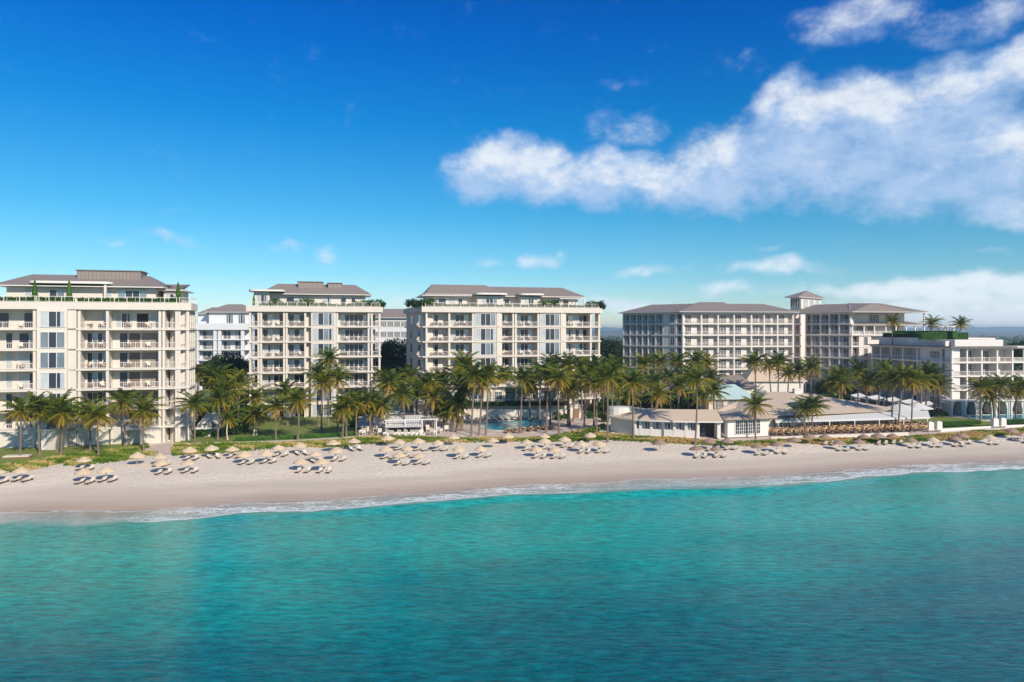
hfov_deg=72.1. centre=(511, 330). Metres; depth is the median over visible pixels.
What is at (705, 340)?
window
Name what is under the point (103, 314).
window
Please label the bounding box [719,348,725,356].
window
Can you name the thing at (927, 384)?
palm tree
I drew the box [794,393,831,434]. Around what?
palm tree
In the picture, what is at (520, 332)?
window
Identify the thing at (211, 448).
beach umbrella
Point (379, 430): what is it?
lounge chair
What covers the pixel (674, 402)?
shrub
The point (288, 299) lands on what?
window
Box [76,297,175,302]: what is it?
planter hedge
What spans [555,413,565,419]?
shrub
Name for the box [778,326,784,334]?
window
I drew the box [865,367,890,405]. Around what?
palm tree
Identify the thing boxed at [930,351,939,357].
window
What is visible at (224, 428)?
shrub
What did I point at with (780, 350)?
window
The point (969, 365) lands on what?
window
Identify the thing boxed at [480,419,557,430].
swimming pool
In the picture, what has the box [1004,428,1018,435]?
beach umbrella
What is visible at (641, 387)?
palm tree
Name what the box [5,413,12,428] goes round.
window
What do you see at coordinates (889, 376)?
palm tree
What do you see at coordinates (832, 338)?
apartment building
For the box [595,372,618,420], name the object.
palm tree
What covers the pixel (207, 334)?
window
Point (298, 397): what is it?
palm tree
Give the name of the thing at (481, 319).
window
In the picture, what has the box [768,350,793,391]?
palm tree
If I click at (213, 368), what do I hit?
palm tree
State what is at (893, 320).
palm tree
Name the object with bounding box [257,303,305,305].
planter hedge
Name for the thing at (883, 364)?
palm tree
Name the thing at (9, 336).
window
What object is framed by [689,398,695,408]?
shrub
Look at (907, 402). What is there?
shade canopy
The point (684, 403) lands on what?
shrub
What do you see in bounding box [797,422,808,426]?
window
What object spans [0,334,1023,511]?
beach ground
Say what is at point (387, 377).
palm tree
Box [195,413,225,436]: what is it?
garden pavilion
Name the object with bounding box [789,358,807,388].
palm tree
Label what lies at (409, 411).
glass pavilion
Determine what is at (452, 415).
palm tree
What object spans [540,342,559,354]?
window
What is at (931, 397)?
window
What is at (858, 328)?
window
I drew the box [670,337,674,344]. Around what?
window
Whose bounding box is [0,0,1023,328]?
sky
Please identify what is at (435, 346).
window
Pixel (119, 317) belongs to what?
window
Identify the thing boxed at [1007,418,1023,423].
hedge
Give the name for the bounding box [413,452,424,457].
beach umbrella
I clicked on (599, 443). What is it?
beach umbrella
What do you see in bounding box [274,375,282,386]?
window
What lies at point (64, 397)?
palm tree
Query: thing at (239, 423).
shrub
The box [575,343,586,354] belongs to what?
window
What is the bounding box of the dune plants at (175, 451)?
[170,443,284,455]
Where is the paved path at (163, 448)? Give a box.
[142,443,175,454]
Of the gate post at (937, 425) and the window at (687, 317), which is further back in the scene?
the window at (687, 317)
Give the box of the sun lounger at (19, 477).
[10,475,22,481]
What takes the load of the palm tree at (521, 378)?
on the pool deck
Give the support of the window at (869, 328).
in the apartment building at (832, 338)
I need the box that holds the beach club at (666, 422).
[608,406,722,437]
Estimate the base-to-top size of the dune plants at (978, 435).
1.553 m
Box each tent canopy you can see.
[886,404,919,410]
[907,403,933,419]
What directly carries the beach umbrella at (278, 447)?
on the beach ground at (368, 471)
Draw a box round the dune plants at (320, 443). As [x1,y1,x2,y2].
[173,431,617,447]
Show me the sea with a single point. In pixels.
(908, 573)
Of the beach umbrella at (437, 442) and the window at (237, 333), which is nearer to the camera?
the beach umbrella at (437, 442)
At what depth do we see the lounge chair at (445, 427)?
132.59 m
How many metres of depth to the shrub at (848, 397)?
189.77 m
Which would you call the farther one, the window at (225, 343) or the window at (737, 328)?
the window at (225, 343)
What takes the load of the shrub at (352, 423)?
on the lawn at (308, 424)
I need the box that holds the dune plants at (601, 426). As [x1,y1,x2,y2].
[550,423,605,437]
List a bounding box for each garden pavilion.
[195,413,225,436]
[357,414,384,430]
[374,383,411,416]
[409,399,424,425]
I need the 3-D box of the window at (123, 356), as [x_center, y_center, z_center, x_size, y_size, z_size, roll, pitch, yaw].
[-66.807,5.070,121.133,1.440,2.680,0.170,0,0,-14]
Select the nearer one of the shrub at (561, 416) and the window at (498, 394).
the shrub at (561, 416)
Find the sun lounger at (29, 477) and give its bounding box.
[20,475,33,482]
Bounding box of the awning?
[774,410,929,433]
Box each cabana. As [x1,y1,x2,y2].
[941,399,965,414]
[958,399,978,415]
[972,399,992,414]
[989,399,1009,414]
[1005,399,1023,414]
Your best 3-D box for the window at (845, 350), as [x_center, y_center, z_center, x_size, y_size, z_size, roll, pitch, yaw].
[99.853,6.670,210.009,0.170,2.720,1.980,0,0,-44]
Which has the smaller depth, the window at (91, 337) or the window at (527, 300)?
the window at (91, 337)
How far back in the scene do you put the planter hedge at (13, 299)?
115.42 m
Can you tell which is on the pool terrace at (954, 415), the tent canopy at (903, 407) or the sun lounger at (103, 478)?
the tent canopy at (903, 407)
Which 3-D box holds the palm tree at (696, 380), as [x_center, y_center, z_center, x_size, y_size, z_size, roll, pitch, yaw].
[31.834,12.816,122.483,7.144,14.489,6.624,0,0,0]
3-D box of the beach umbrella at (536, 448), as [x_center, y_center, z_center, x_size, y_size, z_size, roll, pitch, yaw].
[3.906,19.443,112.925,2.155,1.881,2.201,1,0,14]
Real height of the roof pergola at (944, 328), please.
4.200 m
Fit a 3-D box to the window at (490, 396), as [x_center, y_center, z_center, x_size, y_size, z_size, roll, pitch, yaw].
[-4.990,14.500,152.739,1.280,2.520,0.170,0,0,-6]
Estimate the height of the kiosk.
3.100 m
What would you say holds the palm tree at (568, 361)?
on the pool deck
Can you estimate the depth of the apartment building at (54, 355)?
119.45 m
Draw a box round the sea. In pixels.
[0,460,1023,681]
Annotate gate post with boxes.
[925,421,934,429]
[934,421,942,429]
[990,418,998,426]
[998,418,1006,425]
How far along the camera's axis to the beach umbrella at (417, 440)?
115.54 m
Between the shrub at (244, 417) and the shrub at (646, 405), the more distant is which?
the shrub at (646, 405)
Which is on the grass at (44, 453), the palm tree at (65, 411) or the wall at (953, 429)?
the palm tree at (65, 411)
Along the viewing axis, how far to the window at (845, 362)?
210.31 m
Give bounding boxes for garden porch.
[126,427,141,444]
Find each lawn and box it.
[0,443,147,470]
[174,416,359,442]
[913,417,1023,427]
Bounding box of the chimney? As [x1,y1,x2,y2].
[792,388,800,393]
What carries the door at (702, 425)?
in the beach club at (666, 422)
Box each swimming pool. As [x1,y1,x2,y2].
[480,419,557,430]
[967,414,1023,420]
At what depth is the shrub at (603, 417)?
147.09 m
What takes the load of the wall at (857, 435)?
on the beach ground at (368, 471)
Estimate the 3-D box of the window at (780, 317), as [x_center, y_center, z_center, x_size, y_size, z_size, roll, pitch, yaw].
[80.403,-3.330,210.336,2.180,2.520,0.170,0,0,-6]
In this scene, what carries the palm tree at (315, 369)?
on the lawn at (308, 424)
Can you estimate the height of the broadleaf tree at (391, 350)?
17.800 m
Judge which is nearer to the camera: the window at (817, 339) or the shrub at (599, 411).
the shrub at (599, 411)
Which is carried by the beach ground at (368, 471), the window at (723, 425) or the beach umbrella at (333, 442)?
the beach umbrella at (333, 442)
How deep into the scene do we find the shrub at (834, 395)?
192.72 m
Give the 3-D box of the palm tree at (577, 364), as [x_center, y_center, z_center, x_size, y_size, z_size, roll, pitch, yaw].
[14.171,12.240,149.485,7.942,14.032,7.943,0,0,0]
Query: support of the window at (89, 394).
in the apartment building at (54, 355)
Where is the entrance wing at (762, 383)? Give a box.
[740,365,806,394]
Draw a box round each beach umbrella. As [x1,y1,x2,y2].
[12,467,29,472]
[74,468,92,477]
[76,457,91,461]
[96,466,115,480]
[129,452,145,461]
[152,453,167,458]
[153,459,170,468]
[180,459,195,465]
[182,447,196,458]
[204,445,218,455]
[225,446,238,456]
[236,451,252,463]
[258,449,274,458]
[272,445,284,455]
[293,442,306,452]
[293,458,308,466]
[308,451,322,459]
[313,458,329,467]
[326,440,340,447]
[328,447,343,453]
[347,438,360,442]
[379,446,392,451]
[381,435,394,443]
[392,452,406,459]
[393,439,405,449]
[401,445,413,449]
[411,438,424,446]
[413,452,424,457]
[432,440,443,444]
[447,434,459,440]
[452,446,464,457]
[474,446,486,456]
[487,438,498,441]
[501,433,513,443]
[521,439,532,445]
[530,446,542,453]
[538,433,549,437]
[538,438,550,445]
[548,447,560,453]
[558,436,570,443]
[574,440,588,448]
[584,432,595,437]
[593,441,605,446]
[652,440,666,450]
[689,445,703,453]
[702,438,716,442]
[710,446,722,451]
[720,438,733,442]
[750,443,764,450]
[770,441,783,448]
[787,437,801,444]
[802,434,816,444]
[819,434,831,438]
[832,440,845,444]
[852,439,865,443]
[858,434,869,438]
[870,433,885,437]
[886,433,898,440]
[905,437,917,443]
[926,437,939,441]
[948,436,961,440]
[955,433,969,439]
[982,434,995,440]
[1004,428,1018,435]
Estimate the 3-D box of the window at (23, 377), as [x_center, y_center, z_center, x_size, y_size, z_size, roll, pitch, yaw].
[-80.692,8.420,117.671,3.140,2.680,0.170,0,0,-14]
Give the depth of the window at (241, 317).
229.47 m
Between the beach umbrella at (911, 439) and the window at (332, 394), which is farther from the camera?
the window at (332, 394)
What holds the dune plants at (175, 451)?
on the beach ground at (368, 471)
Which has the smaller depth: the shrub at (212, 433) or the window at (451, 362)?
the shrub at (212, 433)
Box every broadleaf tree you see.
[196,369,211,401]
[206,351,246,387]
[228,355,253,388]
[370,345,399,375]
[380,337,405,371]
[387,365,405,378]
[592,337,622,391]
[603,341,622,389]
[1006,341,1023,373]
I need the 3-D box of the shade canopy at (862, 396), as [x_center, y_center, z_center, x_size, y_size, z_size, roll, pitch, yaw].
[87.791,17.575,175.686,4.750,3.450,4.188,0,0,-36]
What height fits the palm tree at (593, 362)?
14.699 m
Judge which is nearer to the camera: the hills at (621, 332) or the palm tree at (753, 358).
the palm tree at (753, 358)
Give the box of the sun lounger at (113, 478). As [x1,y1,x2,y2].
[107,475,117,482]
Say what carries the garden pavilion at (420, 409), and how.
on the pool deck
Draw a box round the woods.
[592,335,1023,380]
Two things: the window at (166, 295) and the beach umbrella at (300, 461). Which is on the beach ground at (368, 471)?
the beach umbrella at (300, 461)
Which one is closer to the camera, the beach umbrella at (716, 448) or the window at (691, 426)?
the beach umbrella at (716, 448)
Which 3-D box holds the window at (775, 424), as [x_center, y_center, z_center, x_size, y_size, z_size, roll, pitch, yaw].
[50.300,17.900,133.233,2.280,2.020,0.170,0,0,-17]
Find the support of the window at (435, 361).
in the apartment building at (484, 331)
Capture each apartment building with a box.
[0,269,197,447]
[195,304,256,390]
[246,281,382,417]
[370,309,405,387]
[403,284,602,415]
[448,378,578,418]
[619,302,797,393]
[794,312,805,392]
[797,303,930,394]
[868,337,1023,406]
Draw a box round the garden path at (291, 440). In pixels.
[168,433,379,444]
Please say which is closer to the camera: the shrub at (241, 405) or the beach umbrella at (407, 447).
the beach umbrella at (407, 447)
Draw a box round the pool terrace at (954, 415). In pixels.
[806,392,1014,421]
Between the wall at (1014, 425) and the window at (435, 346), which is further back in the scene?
the window at (435, 346)
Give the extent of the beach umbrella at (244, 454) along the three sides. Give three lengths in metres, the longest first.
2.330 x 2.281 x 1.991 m
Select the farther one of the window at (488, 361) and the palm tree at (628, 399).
the window at (488, 361)
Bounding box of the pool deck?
[358,410,592,437]
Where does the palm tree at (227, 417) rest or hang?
on the lawn at (308, 424)
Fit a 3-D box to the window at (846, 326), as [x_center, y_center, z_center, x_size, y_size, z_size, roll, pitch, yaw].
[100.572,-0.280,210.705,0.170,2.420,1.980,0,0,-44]
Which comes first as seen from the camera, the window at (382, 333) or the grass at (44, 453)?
the grass at (44, 453)
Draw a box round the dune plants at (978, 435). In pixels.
[596,427,1023,446]
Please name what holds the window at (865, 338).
in the apartment building at (832, 338)
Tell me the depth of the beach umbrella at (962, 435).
127.67 m
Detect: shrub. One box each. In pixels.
[193,422,200,436]
[195,411,207,421]
[197,423,209,436]
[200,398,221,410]
[200,423,219,436]
[203,405,222,413]
[219,420,232,434]
[220,404,244,417]
[225,416,246,431]
[228,424,242,434]
[234,397,247,407]
[235,417,248,431]
[236,411,252,425]
[272,298,281,303]
[298,298,309,305]
[303,298,315,305]
[339,413,354,423]
[347,417,358,427]
[373,299,385,308]
[403,298,416,306]
[411,299,420,307]
[418,298,428,306]
[421,298,434,306]
[550,300,559,307]
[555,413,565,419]
[585,301,594,306]
[585,410,595,417]
[588,402,598,412]
[595,406,606,416]
[596,300,605,309]
[597,401,608,413]
[600,396,611,407]
[600,414,606,421]
[605,399,615,406]
[630,395,644,407]
[636,392,649,407]
[642,393,659,408]
[661,392,675,405]
[662,400,674,408]
[668,388,684,405]
[671,397,680,408]
[676,397,691,408]
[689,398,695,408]
[813,381,831,393]
[822,387,831,396]
[830,390,843,398]
[844,394,854,400]
[846,386,855,395]
[929,410,937,416]
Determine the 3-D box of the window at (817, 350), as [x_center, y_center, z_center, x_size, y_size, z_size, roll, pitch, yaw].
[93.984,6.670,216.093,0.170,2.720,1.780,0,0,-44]
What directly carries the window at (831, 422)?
in the club hall at (736, 422)
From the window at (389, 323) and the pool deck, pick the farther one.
the window at (389, 323)
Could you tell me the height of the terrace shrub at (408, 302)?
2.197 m
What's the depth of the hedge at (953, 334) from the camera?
182.38 m
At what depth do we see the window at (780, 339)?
210.36 m
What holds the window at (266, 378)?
in the apartment building at (321, 327)
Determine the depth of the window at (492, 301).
163.03 m
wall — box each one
[470,409,563,419]
[770,432,908,438]
[939,426,991,431]
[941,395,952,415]
[1004,424,1023,426]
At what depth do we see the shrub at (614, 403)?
164.04 m
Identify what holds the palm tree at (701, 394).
on the beach ground at (368, 471)
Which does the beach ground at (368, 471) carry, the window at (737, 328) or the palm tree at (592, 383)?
the palm tree at (592, 383)
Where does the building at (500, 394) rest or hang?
on the beach ground at (368, 471)
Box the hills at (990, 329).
[592,327,1023,331]
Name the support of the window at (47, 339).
in the apartment building at (54, 355)
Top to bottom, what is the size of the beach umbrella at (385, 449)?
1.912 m
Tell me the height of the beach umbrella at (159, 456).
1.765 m
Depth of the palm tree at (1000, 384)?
148.49 m
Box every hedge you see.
[0,296,34,301]
[39,296,74,301]
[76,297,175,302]
[233,432,358,441]
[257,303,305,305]
[314,304,378,306]
[429,304,594,307]
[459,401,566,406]
[882,332,918,337]
[893,330,957,337]
[919,332,968,339]
[924,420,981,425]
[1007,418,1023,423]
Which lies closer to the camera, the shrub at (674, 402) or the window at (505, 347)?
the window at (505, 347)
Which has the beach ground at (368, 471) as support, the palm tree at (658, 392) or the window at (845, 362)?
the palm tree at (658, 392)
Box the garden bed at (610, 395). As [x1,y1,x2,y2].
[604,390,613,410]
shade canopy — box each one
[851,393,876,404]
[867,395,893,406]
[884,397,909,405]
[901,399,927,410]
[922,401,941,414]
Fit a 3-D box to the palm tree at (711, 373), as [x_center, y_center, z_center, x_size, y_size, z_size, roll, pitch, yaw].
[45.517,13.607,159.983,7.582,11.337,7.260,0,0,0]
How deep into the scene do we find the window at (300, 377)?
157.13 m
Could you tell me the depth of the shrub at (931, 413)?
156.45 m
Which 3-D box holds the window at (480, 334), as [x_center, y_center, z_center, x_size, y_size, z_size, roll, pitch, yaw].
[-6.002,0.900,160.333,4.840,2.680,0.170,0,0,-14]
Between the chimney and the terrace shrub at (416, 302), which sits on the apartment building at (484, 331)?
the terrace shrub at (416, 302)
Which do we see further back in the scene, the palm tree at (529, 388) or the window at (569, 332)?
the window at (569, 332)
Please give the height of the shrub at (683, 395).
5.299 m
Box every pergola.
[384,415,437,435]
[930,326,954,330]
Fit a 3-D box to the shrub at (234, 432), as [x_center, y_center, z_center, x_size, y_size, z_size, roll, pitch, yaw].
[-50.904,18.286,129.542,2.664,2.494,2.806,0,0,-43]
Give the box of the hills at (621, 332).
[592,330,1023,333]
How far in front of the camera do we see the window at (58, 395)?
115.79 m
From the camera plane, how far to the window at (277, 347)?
156.21 m
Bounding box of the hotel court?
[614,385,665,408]
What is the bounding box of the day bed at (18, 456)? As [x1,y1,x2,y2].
[1,454,34,458]
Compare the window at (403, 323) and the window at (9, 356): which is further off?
the window at (403, 323)
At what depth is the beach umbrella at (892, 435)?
126.79 m
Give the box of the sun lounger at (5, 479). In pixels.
[0,477,9,483]
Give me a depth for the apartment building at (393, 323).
226.10 m
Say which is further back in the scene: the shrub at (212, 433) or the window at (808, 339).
the window at (808, 339)
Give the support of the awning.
attached to the club hall at (736, 422)
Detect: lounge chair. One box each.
[359,428,365,434]
[377,428,382,434]
[419,430,424,435]
[443,425,448,431]
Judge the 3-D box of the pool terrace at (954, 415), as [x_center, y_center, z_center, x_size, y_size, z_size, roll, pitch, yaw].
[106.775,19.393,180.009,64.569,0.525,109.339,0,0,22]
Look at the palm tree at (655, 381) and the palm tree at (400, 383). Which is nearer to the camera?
the palm tree at (400, 383)
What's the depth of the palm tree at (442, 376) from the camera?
141.56 m
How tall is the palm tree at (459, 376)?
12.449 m
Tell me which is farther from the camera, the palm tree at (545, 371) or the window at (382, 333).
the window at (382, 333)
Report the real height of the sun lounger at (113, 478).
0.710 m
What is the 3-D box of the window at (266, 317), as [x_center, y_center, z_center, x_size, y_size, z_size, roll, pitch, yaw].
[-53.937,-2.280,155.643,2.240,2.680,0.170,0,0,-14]
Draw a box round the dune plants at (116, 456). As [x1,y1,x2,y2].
[63,449,157,465]
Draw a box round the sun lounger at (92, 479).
[84,477,95,482]
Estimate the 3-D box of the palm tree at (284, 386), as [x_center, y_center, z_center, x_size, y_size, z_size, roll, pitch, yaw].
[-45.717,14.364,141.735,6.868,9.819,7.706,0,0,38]
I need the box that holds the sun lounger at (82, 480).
[74,477,85,483]
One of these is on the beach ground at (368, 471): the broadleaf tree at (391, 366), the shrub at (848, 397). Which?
the broadleaf tree at (391, 366)
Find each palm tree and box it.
[0,395,47,454]
[7,391,61,454]
[29,396,62,428]
[39,388,83,452]
[39,399,84,454]
[67,394,107,450]
[73,400,122,454]
[99,388,141,445]
[122,391,169,450]
[172,390,216,443]
[195,361,213,423]
[195,363,236,412]
[202,384,241,439]
[204,371,249,435]
[215,408,244,439]
[225,367,260,418]
[236,400,270,434]
[237,384,273,429]
[240,402,270,434]
[258,394,293,439]
[266,377,302,425]
[275,386,319,439]
[298,361,333,427]
[305,370,340,431]
[311,346,345,425]
[321,393,363,437]
[322,363,356,431]
[329,389,365,436]
[337,391,374,435]
[357,386,384,435]
[357,400,389,433]
[367,392,400,433]
[368,367,396,417]
[370,368,407,426]
[384,376,410,393]
[385,378,420,431]
[395,363,422,396]
[404,376,423,422]
[410,370,445,430]
[414,382,450,427]
[426,398,451,427]
[433,368,456,424]
[434,395,469,431]
[438,386,471,431]
[442,363,467,421]
[442,367,477,430]
[443,349,484,425]
[455,359,492,436]
[461,365,499,435]
[471,361,510,435]
[490,365,515,390]
[500,375,523,400]
[503,363,542,433]
[513,376,543,420]
[523,359,560,426]
[530,362,566,432]
[536,352,564,424]
[539,364,576,435]
[551,351,582,425]
[551,374,584,426]
[561,375,586,421]
[564,356,592,419]
[572,364,591,427]
[575,353,611,425]
[575,369,616,432]
[587,358,628,442]
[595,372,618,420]
[601,353,631,405]
[604,371,629,405]
[613,367,652,437]
[613,385,646,405]
[629,351,656,407]
[630,372,654,407]
[637,369,667,407]
[641,380,673,408]
[648,349,673,408]
[655,365,680,408]
[665,351,692,399]
[666,372,692,408]
[672,364,705,408]
[674,363,714,444]
[680,347,711,394]
[683,384,719,408]
[698,349,722,375]
[699,379,731,408]
[702,366,727,386]
[736,389,773,438]
[738,349,774,392]
[757,354,784,391]
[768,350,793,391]
[773,362,805,391]
[783,396,825,434]
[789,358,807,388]
[794,353,826,392]
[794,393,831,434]
[813,369,854,397]
[826,364,858,398]
[826,369,856,398]
[843,356,873,401]
[851,371,883,402]
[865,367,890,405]
[868,357,897,411]
[875,363,914,430]
[883,313,903,343]
[887,362,923,431]
[895,365,930,431]
[906,370,939,410]
[907,360,943,410]
[918,363,953,412]
[921,314,944,331]
[924,372,956,416]
[948,315,972,331]
[964,375,998,421]
[971,381,1012,417]
[985,373,1021,417]
[1001,378,1023,418]
[1008,373,1023,395]
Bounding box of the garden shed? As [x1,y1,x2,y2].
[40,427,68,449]
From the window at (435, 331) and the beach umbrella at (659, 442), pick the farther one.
the window at (435, 331)
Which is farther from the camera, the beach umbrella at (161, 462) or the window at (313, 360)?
the window at (313, 360)
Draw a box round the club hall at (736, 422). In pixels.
[716,392,894,437]
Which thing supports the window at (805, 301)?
in the hotel tower
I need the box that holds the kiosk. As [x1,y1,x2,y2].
[570,404,583,417]
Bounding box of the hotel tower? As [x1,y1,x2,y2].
[784,291,826,313]
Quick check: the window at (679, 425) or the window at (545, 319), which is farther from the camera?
the window at (545, 319)
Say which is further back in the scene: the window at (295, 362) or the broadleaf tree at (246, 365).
the broadleaf tree at (246, 365)
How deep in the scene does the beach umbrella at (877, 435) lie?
125.84 m
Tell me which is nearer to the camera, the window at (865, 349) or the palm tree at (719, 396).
the palm tree at (719, 396)
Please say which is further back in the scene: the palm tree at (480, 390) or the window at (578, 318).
the window at (578, 318)
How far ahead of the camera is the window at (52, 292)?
119.34 m
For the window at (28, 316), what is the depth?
117.66 m
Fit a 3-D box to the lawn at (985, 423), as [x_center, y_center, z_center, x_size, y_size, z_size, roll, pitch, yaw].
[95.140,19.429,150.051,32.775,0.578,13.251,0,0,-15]
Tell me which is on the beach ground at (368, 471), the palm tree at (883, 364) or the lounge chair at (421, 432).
the lounge chair at (421, 432)
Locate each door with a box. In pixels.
[574,408,578,417]
[701,424,704,434]
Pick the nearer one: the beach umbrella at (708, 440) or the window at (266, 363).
the beach umbrella at (708, 440)
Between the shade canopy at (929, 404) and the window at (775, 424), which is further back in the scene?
the shade canopy at (929, 404)
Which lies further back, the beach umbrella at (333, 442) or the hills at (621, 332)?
the hills at (621, 332)
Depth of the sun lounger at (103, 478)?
96.10 m
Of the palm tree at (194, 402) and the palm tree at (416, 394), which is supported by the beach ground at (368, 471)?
the palm tree at (194, 402)
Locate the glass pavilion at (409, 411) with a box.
[384,397,427,425]
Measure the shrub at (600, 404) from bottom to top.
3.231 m
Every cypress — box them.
[31,280,38,300]
[65,281,71,300]
[175,282,180,302]
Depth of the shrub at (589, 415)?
152.75 m
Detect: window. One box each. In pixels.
[0,312,9,326]
[5,373,12,388]
[5,393,12,409]
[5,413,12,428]
[6,333,12,347]
[6,353,12,368]
[19,333,32,347]
[19,353,32,368]
[19,373,32,388]
[19,393,32,402]
[19,415,32,427]
[24,289,38,301]
[24,312,32,326]
[39,352,64,368]
[39,372,64,388]
[40,311,64,326]
[40,332,64,347]
[40,393,64,398]
[40,414,64,428]
[49,289,64,298]
[87,333,105,347]
[87,352,105,367]
[87,372,105,387]
[87,392,105,405]
[102,313,105,326]
[103,290,111,298]
[115,313,132,326]
[118,290,146,298]
[119,333,127,347]
[119,352,127,366]
[119,372,127,386]
[119,411,127,424]
[150,313,158,327]
[165,293,173,299]
[202,351,210,358]
[203,331,210,338]
[203,341,210,348]
[223,331,230,338]
[223,341,230,348]
[226,314,232,322]
[235,331,240,338]
[235,341,240,348]
[238,314,244,322]
[257,295,267,304]
[263,314,272,324]
[263,329,272,340]
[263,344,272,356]
[263,360,272,371]
[263,375,272,386]
[263,390,272,398]
[263,406,272,416]
[274,314,282,324]
[274,329,282,340]
[274,344,282,355]
[274,360,282,371]
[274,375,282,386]
[286,297,293,303]
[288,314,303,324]
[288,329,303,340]
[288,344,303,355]
[288,359,303,370]
[288,374,303,386]
[289,406,303,415]
[312,313,334,324]
[312,328,334,339]
[312,343,334,355]
[312,359,333,370]
[312,389,334,400]
[312,404,333,415]
[323,297,331,303]
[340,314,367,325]
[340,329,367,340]
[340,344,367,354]
[340,359,367,370]
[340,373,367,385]
[340,388,367,398]
[380,321,386,326]
[380,331,386,336]
[387,321,392,326]
[387,331,392,336]
[394,321,399,326]
[394,331,399,336]
[401,321,405,326]
[401,331,405,336]
[433,314,437,325]
[433,329,437,339]
[433,344,437,354]
[433,359,437,370]
[438,298,445,304]
[449,298,455,303]
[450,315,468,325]
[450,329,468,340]
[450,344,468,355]
[450,359,457,370]
[468,391,482,401]
[475,313,495,325]
[475,329,495,339]
[475,343,495,354]
[475,358,495,368]
[482,298,496,304]
[486,391,491,401]
[494,391,501,401]
[502,315,508,325]
[502,329,508,339]
[502,344,508,354]
[502,358,508,364]
[505,391,513,401]
[517,315,531,325]
[517,329,531,340]
[517,344,531,354]
[517,358,531,368]
[518,391,535,401]
[526,299,533,305]
[540,314,559,325]
[540,329,559,339]
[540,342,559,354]
[541,391,554,400]
[563,300,568,305]
[566,315,573,325]
[566,329,573,340]
[566,343,573,353]
[575,315,586,325]
[575,329,586,340]
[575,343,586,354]
[642,421,649,428]
[653,422,661,428]
[664,422,672,429]
[670,314,674,322]
[670,325,674,333]
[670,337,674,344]
[676,422,684,429]
[685,315,690,322]
[685,326,690,334]
[685,337,690,345]
[685,348,690,356]
[688,423,694,429]
[702,315,708,322]
[702,326,708,334]
[702,337,708,345]
[715,400,723,408]
[719,315,725,322]
[719,326,726,334]
[719,337,725,345]
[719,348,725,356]
[719,359,725,367]
[721,421,725,433]
[735,315,740,322]
[735,326,741,334]
[735,337,740,345]
[735,348,740,356]
[735,359,741,368]
[735,420,747,434]
[748,419,760,433]
[752,315,757,322]
[752,326,758,334]
[752,337,757,344]
[765,315,770,322]
[765,326,770,334]
[765,337,770,344]
[765,348,770,356]
[773,420,782,427]
[778,315,784,322]
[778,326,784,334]
[778,337,784,344]
[778,348,784,356]
[783,423,790,426]
[797,299,800,306]
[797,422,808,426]
[803,299,807,306]
[806,337,810,344]
[806,348,810,355]
[815,337,819,344]
[815,348,819,356]
[821,421,832,425]
[824,337,828,345]
[833,337,837,345]
[833,348,837,356]
[833,359,837,367]
[843,337,848,344]
[843,348,848,356]
[843,359,848,367]
[844,325,848,333]
[853,348,856,356]
[856,326,862,332]
[864,337,867,344]
[864,348,867,356]
[867,326,872,332]
[869,314,878,321]
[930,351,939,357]
[930,396,939,403]
[968,351,971,360]
[968,364,971,374]
[983,351,987,360]
[983,364,988,374]
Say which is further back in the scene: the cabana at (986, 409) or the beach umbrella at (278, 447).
the cabana at (986, 409)
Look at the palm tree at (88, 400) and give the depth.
112.70 m
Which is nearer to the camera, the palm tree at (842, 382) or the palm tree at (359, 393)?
the palm tree at (359, 393)
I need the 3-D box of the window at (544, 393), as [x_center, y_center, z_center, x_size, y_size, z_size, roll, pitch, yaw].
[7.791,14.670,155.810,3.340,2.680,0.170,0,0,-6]
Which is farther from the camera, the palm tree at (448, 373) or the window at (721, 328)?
the window at (721, 328)
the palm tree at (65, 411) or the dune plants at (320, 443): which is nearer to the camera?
the palm tree at (65, 411)
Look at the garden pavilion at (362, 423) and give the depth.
134.50 m
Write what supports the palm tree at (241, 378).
on the lawn at (308, 424)
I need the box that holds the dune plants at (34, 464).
[0,444,149,472]
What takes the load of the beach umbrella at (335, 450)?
on the beach ground at (368, 471)
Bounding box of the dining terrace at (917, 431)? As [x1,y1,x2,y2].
[644,427,940,440]
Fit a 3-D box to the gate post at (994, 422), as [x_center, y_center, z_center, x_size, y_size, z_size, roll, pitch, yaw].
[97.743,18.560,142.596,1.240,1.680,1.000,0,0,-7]
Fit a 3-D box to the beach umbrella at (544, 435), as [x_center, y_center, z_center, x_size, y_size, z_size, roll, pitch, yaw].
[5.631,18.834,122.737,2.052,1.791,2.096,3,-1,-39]
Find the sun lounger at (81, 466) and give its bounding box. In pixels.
[75,464,85,470]
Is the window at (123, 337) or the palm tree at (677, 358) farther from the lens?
the palm tree at (677, 358)
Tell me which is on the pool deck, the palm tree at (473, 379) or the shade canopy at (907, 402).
the palm tree at (473, 379)
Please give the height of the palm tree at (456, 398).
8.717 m
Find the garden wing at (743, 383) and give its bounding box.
[707,375,757,394]
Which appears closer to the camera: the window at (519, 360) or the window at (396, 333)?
the window at (519, 360)
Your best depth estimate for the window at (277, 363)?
156.14 m
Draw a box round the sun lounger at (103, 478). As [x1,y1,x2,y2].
[97,475,107,482]
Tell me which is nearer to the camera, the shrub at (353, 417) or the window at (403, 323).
the shrub at (353, 417)
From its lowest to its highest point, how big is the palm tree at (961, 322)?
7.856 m
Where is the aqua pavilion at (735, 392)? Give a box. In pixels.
[693,384,751,408]
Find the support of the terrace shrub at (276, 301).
on the apartment building at (321, 327)
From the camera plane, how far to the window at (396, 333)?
226.13 m

